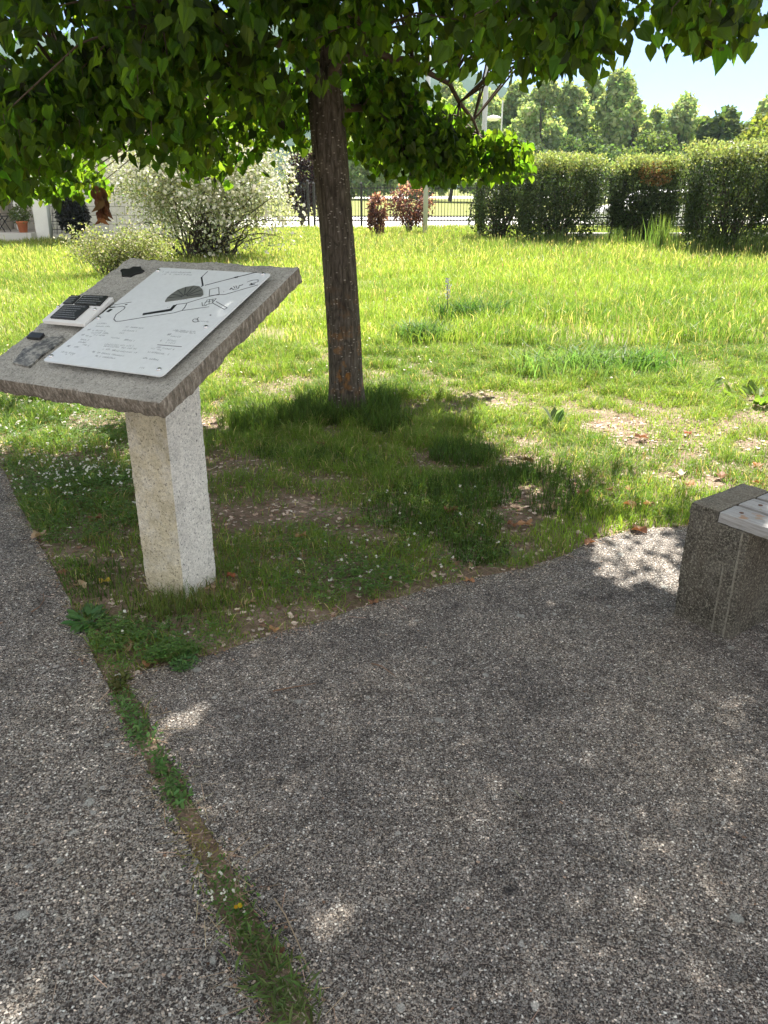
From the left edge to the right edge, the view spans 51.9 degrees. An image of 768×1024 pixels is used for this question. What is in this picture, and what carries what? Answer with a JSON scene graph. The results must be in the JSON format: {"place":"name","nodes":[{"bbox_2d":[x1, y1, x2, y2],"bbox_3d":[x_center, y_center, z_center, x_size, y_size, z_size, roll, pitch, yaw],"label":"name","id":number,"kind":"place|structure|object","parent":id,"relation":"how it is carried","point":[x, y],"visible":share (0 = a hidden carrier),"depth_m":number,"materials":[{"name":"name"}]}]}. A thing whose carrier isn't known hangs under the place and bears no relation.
{"place":"outdoors","nodes":[
{"label":"outdoors","id":0,"kind":"place"},
{"bbox_2d":[0,466,274,1023],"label":"path","id":1,"kind":"structure","parent":0,"point":[56,785],"depth_m":1.96,"materials":[{"name":"gravel"}]},
{"bbox_2d":[31,530,46,538],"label":"fallen leaf","id":2,"kind":"object","parent":1,"relation":"on","point":[35,533],"visible":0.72,"depth_m":3.75,"materials":[{"name":"plant"}]},
{"bbox_2d":[0,10,563,189],"bbox_3d":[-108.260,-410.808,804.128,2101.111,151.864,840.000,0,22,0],"label":"hills","id":3,"kind":"structure","parent":0,"point":[468,82],"depth_m":591.59,"materials":[{"name":"plant"}]},
{"bbox_2d":[228,216,487,227],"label":"paving","id":4,"kind":"structure","parent":0,"point":[434,223],"depth_m":36.64,"materials":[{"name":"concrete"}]},
{"bbox_2d":[254,179,309,225],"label":"iron gate","id":5,"kind":"structure","parent":4,"relation":"on","point":[308,208],"depth_m":31.34,"materials":[{"name":"metal"}]},
{"bbox_2d":[278,148,316,225],"bbox_3d":[-3.255,-13.329,32.435,2.114,3.060,1.781,0,22,0],"label":"purple plum tree","id":6,"kind":"object","parent":4,"relation":"on","point":[305,165],"visible":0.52,"depth_m":32.11,"materials":[{"name":"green plant"}]},
{"bbox_2d":[312,182,476,226],"bbox_3d":[0.448,-12.175,31.324,6.566,1.740,0.120,0,22,0],"label":"iron fence","id":7,"kind":"object","parent":4,"relation":"on","point":[361,216],"visible":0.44,"depth_m":31.30,"materials":[{"name":"metal"}]},
{"bbox_2d":[476,186,539,225],"bbox_3d":[4.941,-12.175,31.324,2.617,1.740,0.120,0,22,0],"label":"iron fence","id":8,"kind":"object","parent":4,"relation":"on","point":[497,193],"visible":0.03,"depth_m":31.15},
{"bbox_2d":[0,190,767,1023],"bbox_3d":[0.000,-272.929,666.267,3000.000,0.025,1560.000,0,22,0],"label":"ground","id":9,"kind":"structure","parent":0,"point":[242,524],"depth_m":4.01,"materials":[{"name":"green plant"}]},
{"bbox_2d":[54,191,92,240],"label":"shrub","id":10,"kind":"object","parent":9,"relation":"on","point":[71,210],"visible":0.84,"depth_m":22.54,"materials":[{"name":"green plant"}]},
{"bbox_2d":[73,580,86,587],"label":"fallen leaf","id":11,"kind":"object","parent":9,"relation":"on","point":[82,582],"visible":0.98,"depth_m":3.31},
{"bbox_2d":[60,602,112,632],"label":"weed","id":12,"kind":"object","parent":9,"relation":"on","point":[87,609],"visible":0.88,"depth_m":3.03,"materials":[{"name":"green plant"}]},
{"bbox_2d":[87,513,101,520],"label":"fallen leaf","id":13,"kind":"object","parent":9,"relation":"on","point":[99,515],"visible":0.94,"depth_m":3.95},
{"bbox_2d":[0,84,221,240],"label":"stone house","id":14,"kind":"structure","parent":9,"relation":"on","point":[41,219],"depth_m":23.84,"materials":[{"name":"white paint"}]},
{"bbox_2d":[0,214,10,231],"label":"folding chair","id":15,"kind":"object","parent":14,"relation":"on","point":[4,222],"visible":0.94,"depth_m":24.37,"materials":[{"name":"black metal"}]},
{"bbox_2d":[7,204,32,232],"bbox_3d":[-10.993,-8.888,23.865,0.781,0.820,0.524,0,22,0],"label":"flower pot","id":16,"kind":"object","parent":14,"relation":"on","point":[21,223],"visible":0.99,"depth_m":23.79,"materials":[{"name":"ceramic"}]},
{"bbox_2d":[52,206,63,229],"bbox_3d":[-9.822,-8.826,23.759,0.466,0.907,0.040,0,22,0],"label":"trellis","id":17,"kind":"object","parent":14,"relation":"attached to","point":[54,221],"visible":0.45,"depth_m":23.77,"materials":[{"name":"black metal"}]},
{"bbox_2d":[53,213,183,274],"bbox_3d":[-4.824,-4.782,14.195,2.501,1.189,1.404,0,22,0],"label":"shrub","id":18,"kind":"object","parent":9,"relation":"on","point":[117,254],"visible":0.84,"depth_m":14.05,"materials":[{"name":"green plant"}]},
{"bbox_2d":[108,668,133,693],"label":"weed","id":19,"kind":"object","parent":9,"relation":"on","point":[117,682],"visible":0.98,"depth_m":2.64,"materials":[{"name":"green plant"}]},
{"bbox_2d":[108,687,143,722],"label":"weed","id":20,"kind":"object","parent":9,"relation":"on","point":[125,705],"visible":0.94,"depth_m":2.52,"materials":[{"name":"green plant"}]},
{"bbox_2d":[123,638,132,650],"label":"fallen leaf","id":21,"kind":"object","parent":9,"relation":"on","point":[128,647],"visible":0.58,"depth_m":2.86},
{"bbox_2d":[122,691,150,739],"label":"twig","id":22,"kind":"object","parent":9,"relation":"on","point":[134,714],"visible":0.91,"depth_m":2.48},
{"bbox_2d":[120,701,163,754],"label":"weed","id":23,"kind":"object","parent":9,"relation":"on","point":[140,726],"visible":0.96,"depth_m":2.40,"materials":[{"name":"green plant"}]},
{"bbox_2d":[0,258,301,597],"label":"information lectern","id":24,"kind":"object","parent":9,"relation":"on","point":[146,347],"visible":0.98,"depth_m":2.87,"materials":[{"name":"granite"},{"name":"enamel"},{"name":"dark plastic"}]},
{"bbox_2d":[138,731,183,803],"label":"weed","id":25,"kind":"object","parent":9,"relation":"on","point":[161,762],"visible":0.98,"depth_m":2.27,"materials":[{"name":"green plant"}]},
{"bbox_2d":[136,620,186,648],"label":"weed","id":26,"kind":"object","parent":9,"relation":"on","point":[167,626],"visible":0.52,"depth_m":2.92,"materials":[{"name":"green plant"}]},
{"bbox_2d":[146,749,200,830],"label":"weed","id":27,"kind":"object","parent":9,"relation":"on","point":[179,800],"visible":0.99,"depth_m":2.16,"materials":[{"name":"green plant"}]},
{"bbox_2d":[168,809,232,888],"bbox_3d":[-0.481,0.829,2.010,0.126,0.040,0.309,-14,26,-30],"label":"weed","id":28,"kind":"object","parent":9,"relation":"on","point":[198,842],"visible":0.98,"depth_m":1.99,"materials":[{"name":"green plant"}]},
{"bbox_2d":[102,117,307,259],"bbox_3d":[-4.103,-7.220,17.699,4.676,3.010,3.529,0,22,0],"label":"flowering shrub","id":29,"kind":"object","parent":9,"relation":"on","point":[154,189],"visible":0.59,"depth_m":17.19,"materials":[{"name":"green plant"}]},
{"bbox_2d":[181,840,274,981],"bbox_3d":[-0.353,0.898,1.833,0.134,0.046,0.417,-14,26,-30],"label":"weed","id":30,"kind":"object","parent":9,"relation":"on","point":[232,891],"visible":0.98,"depth_m":1.84,"materials":[{"name":"green plant"}]},
{"bbox_2d":[227,900,271,980],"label":"weed","id":31,"kind":"object","parent":9,"relation":"on","point":[244,926],"visible":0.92,"depth_m":1.75,"materials":[{"name":"green plant"}]},
{"bbox_2d":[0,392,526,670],"bbox_3d":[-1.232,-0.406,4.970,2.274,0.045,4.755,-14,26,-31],"label":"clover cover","id":32,"kind":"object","parent":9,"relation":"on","point":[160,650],"visible":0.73,"depth_m":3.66,"materials":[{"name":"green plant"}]},
{"bbox_2d":[214,901,324,1023],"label":"weed","id":33,"kind":"object","parent":9,"relation":"on","point":[282,1005],"visible":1,"depth_m":1.64,"materials":[{"name":"green plant"}]},
{"bbox_2d":[268,625,278,631],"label":"fallen leaf","id":34,"kind":"object","parent":9,"relation":"on","point":[273,629],"visible":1,"depth_m":2.97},
{"bbox_2d":[266,945,285,956],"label":"fallen leaf","id":35,"kind":"object","parent":9,"relation":"on","point":[282,950],"visible":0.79,"depth_m":1.72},
{"bbox_2d":[282,980,306,1020],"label":"twig","id":36,"kind":"object","parent":9,"relation":"on","point":[294,999],"visible":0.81,"depth_m":1.62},
{"bbox_2d":[295,531,307,536],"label":"fallen leaf","id":37,"kind":"object","parent":9,"relation":"on","point":[304,532],"visible":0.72,"depth_m":3.75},
{"bbox_2d":[287,137,366,198],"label":"poplar","id":38,"kind":"object","parent":9,"relation":"on","point":[357,195],"depth_m":106.10,"materials":[{"name":"plant"}]},
{"bbox_2d":[0,285,747,634],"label":"white clover flowers","id":39,"kind":"object","parent":9,"relation":"on","point":[130,459],"visible":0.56,"depth_m":4.52,"materials":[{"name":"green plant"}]},
{"bbox_2d":[348,136,400,196],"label":"poplar","id":40,"kind":"object","parent":9,"relation":"on","point":[359,177],"visible":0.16,"depth_m":99.66,"materials":[{"name":"plant"}]},
{"bbox_2d":[364,191,388,233],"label":"shrub","id":41,"kind":"object","parent":9,"relation":"on","point":[380,216],"visible":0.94,"depth_m":25.71,"materials":[{"name":"brown plant"}]},
{"bbox_2d":[0,0,767,412],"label":"linden tree","id":42,"kind":"object","parent":9,"relation":"on","point":[176,84],"visible":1,"depth_m":4.01,"materials":[{"name":"green plant"}]},
{"bbox_2d":[0,222,767,369],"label":"meadow seed grass","id":43,"kind":"structure","parent":9,"relation":"on","point":[569,269],"depth_m":13.54,"materials":[{"name":"plant"}]},
{"bbox_2d":[0,352,767,1023],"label":"leaf litter","id":44,"kind":"object","parent":9,"relation":"on","point":[260,620],"visible":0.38,"depth_m":3.49,"materials":[{"name":"plant"}]},
{"bbox_2d":[385,180,437,232],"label":"shrub","id":45,"kind":"object","parent":9,"relation":"on","point":[410,216],"visible":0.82,"depth_m":27.38,"materials":[{"name":"red plant"}]},
{"bbox_2d":[394,169,436,199],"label":"poplar","id":46,"kind":"object","parent":9,"relation":"on","point":[410,195],"visible":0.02,"depth_m":95.09,"materials":[{"name":"plant"}]},
{"bbox_2d":[386,314,459,344],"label":"grass clump","id":47,"kind":"object","parent":9,"relation":"on","point":[422,328],"visible":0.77,"depth_m":8.46,"materials":[{"name":"plant"}]},
{"bbox_2d":[423,36,430,232],"bbox_3d":[1.403,-12.623,25.654,0.187,7.090,0.182,0,22,0],"label":"metal pole","id":48,"kind":"object","parent":9,"relation":"on","point":[425,207],"depth_m":26.52,"materials":[{"name":"metal"}]},
{"bbox_2d":[444,278,451,307],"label":"sage flower","id":49,"kind":"object","parent":9,"relation":"on","point":[446,281],"visible":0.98,"depth_m":9.78,"materials":[{"name":"beige plant"}]},
{"bbox_2d":[444,506,457,512],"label":"fallen leaf","id":50,"kind":"object","parent":9,"relation":"on","point":[445,508],"visible":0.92,"depth_m":4.04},
{"bbox_2d":[430,80,478,201],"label":"poplar","id":51,"kind":"object","parent":9,"relation":"on","point":[447,94],"visible":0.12,"depth_m":84.31,"materials":[{"name":"plant"}]},
{"bbox_2d":[418,294,521,323],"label":"grass clump","id":52,"kind":"object","parent":9,"relation":"on","point":[458,307],"visible":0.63,"depth_m":9.83,"materials":[{"name":"plant"}]},
{"bbox_2d":[477,66,488,234],"bbox_3d":[3.126,-12.345,24.454,0.187,7.490,0.182,0,22,0],"label":"metal pole","id":53,"kind":"object","parent":9,"relation":"on","point":[484,111],"visible":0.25,"depth_m":24.36,"materials":[{"name":"metal"}]},
{"bbox_2d":[457,87,511,193],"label":"poplar","id":54,"kind":"object","parent":9,"relation":"on","point":[494,106],"visible":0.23,"depth_m":81.41,"materials":[{"name":"plant"}]},
{"bbox_2d":[487,100,502,193],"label":"street lamp","id":55,"kind":"object","parent":9,"relation":"on","point":[493,118],"visible":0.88,"depth_m":55.39,"materials":[{"name":"metal"}]},
{"bbox_2d":[465,173,537,239],"bbox_3d":[3.450,-9.149,23.248,2.033,2.341,1.853,0,22,0],"label":"hedge bush","id":56,"kind":"object","parent":9,"relation":"on","point":[498,208],"visible":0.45,"depth_m":22.93,"materials":[{"name":"green plant"}]},
{"bbox_2d":[480,235,540,251],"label":"grass clump","id":57,"kind":"object","parent":9,"relation":"on","point":[512,241],"visible":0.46,"depth_m":20.22,"materials":[{"name":"plant"}]},
{"bbox_2d":[467,134,555,204],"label":"willow tree","id":58,"kind":"object","parent":9,"relation":"on","point":[537,147],"visible":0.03,"depth_m":70.26,"materials":[{"name":"plant"}]},
{"bbox_2d":[507,520,517,526],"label":"fallen leaf","id":59,"kind":"object","parent":9,"relation":"on","point":[511,523],"visible":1,"depth_m":3.88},
{"bbox_2d":[481,79,546,142],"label":"poplar","id":60,"kind":"object","parent":9,"relation":"on","point":[513,98],"visible":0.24,"depth_m":83.93,"materials":[{"name":"plant"}]},
{"bbox_2d":[517,519,532,524],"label":"fallen leaf","id":61,"kind":"object","parent":9,"relation":"on","point":[522,522],"visible":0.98,"depth_m":3.88,"materials":[{"name":"plant"}]},
{"bbox_2d":[521,456,532,462],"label":"fallen leaf","id":62,"kind":"object","parent":9,"relation":"on","point":[525,458],"visible":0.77,"depth_m":4.77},
{"bbox_2d":[504,80,570,154],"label":"poplar","id":63,"kind":"object","parent":9,"relation":"on","point":[538,102],"visible":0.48,"depth_m":80.37,"materials":[{"name":"plant"}]},
{"bbox_2d":[542,406,564,423],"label":"weed","id":64,"kind":"object","parent":9,"relation":"on","point":[557,415],"visible":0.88,"depth_m":5.48,"materials":[{"name":"green plant"}]},
{"bbox_2d":[523,229,591,250],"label":"grass clump","id":65,"kind":"object","parent":9,"relation":"on","point":[550,239],"visible":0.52,"depth_m":20.88,"materials":[{"name":"plant"}]},
{"bbox_2d":[514,149,609,242],"bbox_3d":[4.838,-8.543,21.553,2.443,2.536,1.791,0,22,0],"label":"hedge bush","id":66,"kind":"object","parent":9,"relation":"on","point":[558,204],"visible":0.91,"depth_m":21.14,"materials":[{"name":"green plant"}]},
{"bbox_2d":[537,79,595,186],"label":"poplar","id":67,"kind":"object","parent":9,"relation":"on","point":[573,107],"visible":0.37,"depth_m":82.80,"materials":[{"name":"plant"}]},
{"bbox_2d":[544,129,621,204],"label":"willow tree","id":68,"kind":"object","parent":9,"relation":"on","point":[572,144],"visible":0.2,"depth_m":72.00,"materials":[{"name":"plant"}]},
{"bbox_2d":[559,74,607,170],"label":"poplar","id":69,"kind":"object","parent":9,"relation":"on","point":[597,90],"visible":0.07,"depth_m":86.38,"materials":[{"name":"plant"}]},
{"bbox_2d":[507,337,667,381],"bbox_3d":[1.808,-1.389,7.066,1.442,0.303,1.171,0,22,0],"label":"grass clump","id":70,"kind":"object","parent":9,"relation":"on","point":[583,359],"visible":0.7,"depth_m":6.97,"materials":[{"name":"plant"}]},
{"bbox_2d":[570,66,650,200],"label":"poplar","id":71,"kind":"object","parent":9,"relation":"on","point":[621,84],"visible":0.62,"depth_m":80.64,"materials":[{"name":"plant"}]},
{"bbox_2d":[588,224,637,247],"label":"grass clump","id":72,"kind":"object","parent":9,"relation":"on","point":[614,235],"visible":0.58,"depth_m":20.82,"materials":[{"name":"plant"}]},
{"bbox_2d":[623,500,635,507],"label":"fallen leaf","id":73,"kind":"object","parent":9,"relation":"on","point":[628,503],"visible":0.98,"depth_m":4.11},
{"bbox_2d":[606,95,656,162],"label":"poplar","id":74,"kind":"object","parent":9,"relation":"on","point":[630,129],"visible":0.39,"depth_m":78.66,"materials":[{"name":"plant"}]},
{"bbox_2d":[634,433,648,437],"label":"fallen leaf","id":75,"kind":"object","parent":9,"relation":"on","point":[640,436],"visible":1,"depth_m":5.21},
{"bbox_2d":[587,339,708,375],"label":"grass clump","id":76,"kind":"object","parent":9,"relation":"on","point":[655,364],"visible":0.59,"depth_m":6.99,"materials":[{"name":"plant"}]},
{"bbox_2d":[605,151,693,241],"bbox_3d":[7.292,-8.726,22.058,2.190,2.502,1.463,0,22,0],"label":"hedge bush","id":77,"kind":"object","parent":9,"relation":"on","point":[646,203],"visible":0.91,"depth_m":21.65,"materials":[{"name":"green plant"}]},
{"bbox_2d":[608,129,695,194],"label":"willow tree","id":78,"kind":"object","parent":9,"relation":"on","point":[661,142],"visible":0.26,"depth_m":67.98,"materials":[{"name":"plant"}]},
{"bbox_2d":[539,233,765,239],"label":"stone wall","id":79,"kind":"structure","parent":9,"relation":"on","point":[599,236],"depth_m":22.66,"materials":[{"name":"concrete"}]},
{"bbox_2d":[539,170,766,231],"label":"iron fence","id":80,"kind":"object","parent":79,"relation":"on","point":[603,217],"visible":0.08,"depth_m":22.59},
{"bbox_2d":[636,211,689,252],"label":"grass clump","id":81,"kind":"object","parent":9,"relation":"on","point":[662,236],"visible":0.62,"depth_m":19.14,"materials":[{"name":"plant"}]},
{"bbox_2d":[648,103,680,147],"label":"poplar","id":82,"kind":"object","parent":9,"relation":"on","point":[655,115],"visible":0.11,"depth_m":88.90,"materials":[{"name":"plant"}]},
{"bbox_2d":[656,90,700,187],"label":"poplar","id":83,"kind":"object","parent":9,"relation":"on","point":[679,119],"visible":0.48,"depth_m":86.70,"materials":[{"name":"plant"}]},
{"bbox_2d":[676,469,685,474],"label":"fallen leaf","id":84,"kind":"object","parent":9,"relation":"on","point":[680,471],"visible":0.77,"depth_m":4.57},
{"bbox_2d":[684,480,694,485],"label":"fallen leaf","id":85,"kind":"object","parent":9,"relation":"on","point":[692,482],"visible":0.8,"depth_m":4.40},
{"bbox_2d":[665,372,725,391],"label":"weed","id":86,"kind":"object","parent":9,"relation":"on","point":[718,382],"visible":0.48,"depth_m":6.49,"materials":[{"name":"green plant"}]},
{"bbox_2d":[676,229,741,254],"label":"grass clump","id":87,"kind":"object","parent":9,"relation":"on","point":[711,243],"visible":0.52,"depth_m":18.59,"materials":[{"name":"plant"}]},
{"bbox_2d":[692,104,750,198],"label":"willow tree","id":88,"kind":"object","parent":9,"relation":"on","point":[726,124],"visible":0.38,"depth_m":74.81,"materials":[{"name":"plant"}]},
{"bbox_2d":[675,136,767,254],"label":"hedge bush","id":89,"kind":"object","parent":9,"relation":"on","point":[737,155],"visible":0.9,"depth_m":18.30,"materials":[{"name":"green plant"}]},
{"bbox_2d":[716,471,727,477],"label":"fallen leaf","id":90,"kind":"object","parent":9,"relation":"on","point":[721,473],"visible":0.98,"depth_m":4.52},
{"bbox_2d":[716,109,767,208],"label":"willow tree","id":91,"kind":"object","parent":9,"relation":"on","point":[757,127],"visible":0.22,"depth_m":53.71,"materials":[{"name":"plant"}]},
{"bbox_2d":[723,379,767,405],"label":"weed","id":92,"kind":"object","parent":9,"relation":"on","point":[751,389],"visible":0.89,"depth_m":6.28,"materials":[{"name":"green plant"}]},
{"bbox_2d":[726,225,767,258],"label":"grass clump","id":93,"kind":"object","parent":9,"relation":"on","point":[755,245],"visible":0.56,"depth_m":18.07,"materials":[{"name":"plant"}]},
{"bbox_2d":[749,93,767,172],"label":"poplar","id":94,"kind":"object","parent":9,"relation":"on","point":[762,106],"visible":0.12,"depth_m":71.05,"materials":[{"name":"plant"}]},
{"bbox_2d":[753,462,765,468],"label":"fallen leaf","id":95,"kind":"object","parent":9,"relation":"on","point":[756,463],"visible":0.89,"depth_m":4.65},
{"bbox_2d":[5,0,767,122],"label":"sky","id":96,"kind":"structure","parent":0,"point":[742,85],"materials":[{"name":"white"}]},
{"bbox_2d":[248,196,604,198],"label":"road","id":97,"kind":"structure","parent":0,"point":[459,197],"depth_m":120.51,"materials":[{"name":"asphalt"}]},
{"bbox_2d":[127,525,767,1023],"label":"pavement","id":98,"kind":"structure","parent":0,"point":[393,929],"depth_m":2.18,"materials":[{"name":"gravel"}]},
{"bbox_2d":[142,659,157,667],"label":"fallen leaf","id":99,"kind":"object","parent":98,"relation":"on","point":[147,664],"visible":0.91,"depth_m":2.76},
{"bbox_2d":[168,648,200,671],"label":"weed","id":100,"kind":"object","parent":98,"relation":"on","point":[181,661],"visible":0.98,"depth_m":2.75,"materials":[{"name":"green plant"}]},
{"bbox_2d":[274,898,309,972],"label":"twig","id":101,"kind":"object","parent":98,"relation":"on","point":[276,901],"visible":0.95,"depth_m":1.77,"materials":[{"name":"wood"}]},
{"bbox_2d":[273,683,315,691],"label":"twig","id":102,"kind":"object","parent":98,"relation":"on","point":[292,687],"visible":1,"depth_m":2.62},
{"bbox_2d":[368,598,377,604],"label":"fallen leaf","id":103,"kind":"object","parent":98,"relation":"on","point":[374,601],"visible":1,"depth_m":3.17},
{"bbox_2d":[371,663,395,676],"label":"twig","id":104,"kind":"object","parent":98,"relation":"on","point":[383,667],"visible":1,"depth_m":2.73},
{"bbox_2d":[463,577,474,581],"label":"fallen leaf","id":105,"kind":"object","parent":98,"relation":"on","point":[471,579],"visible":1,"depth_m":3.34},
{"bbox_2d":[584,538,594,544],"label":"fallen leaf","id":106,"kind":"object","parent":98,"relation":"on","point":[587,541],"visible":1,"depth_m":3.69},
{"bbox_2d":[632,524,646,532],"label":"fallen leaf","id":107,"kind":"object","parent":98,"relation":"on","point":[642,529],"visible":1,"depth_m":3.82,"materials":[{"name":"plant"}]},
{"bbox_2d":[674,483,767,638],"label":"park bench","id":108,"kind":"object","parent":98,"relation":"on","point":[722,590],"visible":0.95,"depth_m":2.91,"materials":[{"name":"stone"}]},
{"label":"car park","id":109,"kind":"structure","parent":0,"visible":0},
{"bbox_2d":[590,189,701,228],"bbox_3d":[9.688,-10.985,28.802,3.900,1.460,1.650,0,22,0],"label":"parked car","id":110,"kind":"object","parent":109,"relation":"on","point":[602,208],"visible":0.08,"depth_m":28.15,"materials":[{"name":"white paint"}]}
]}

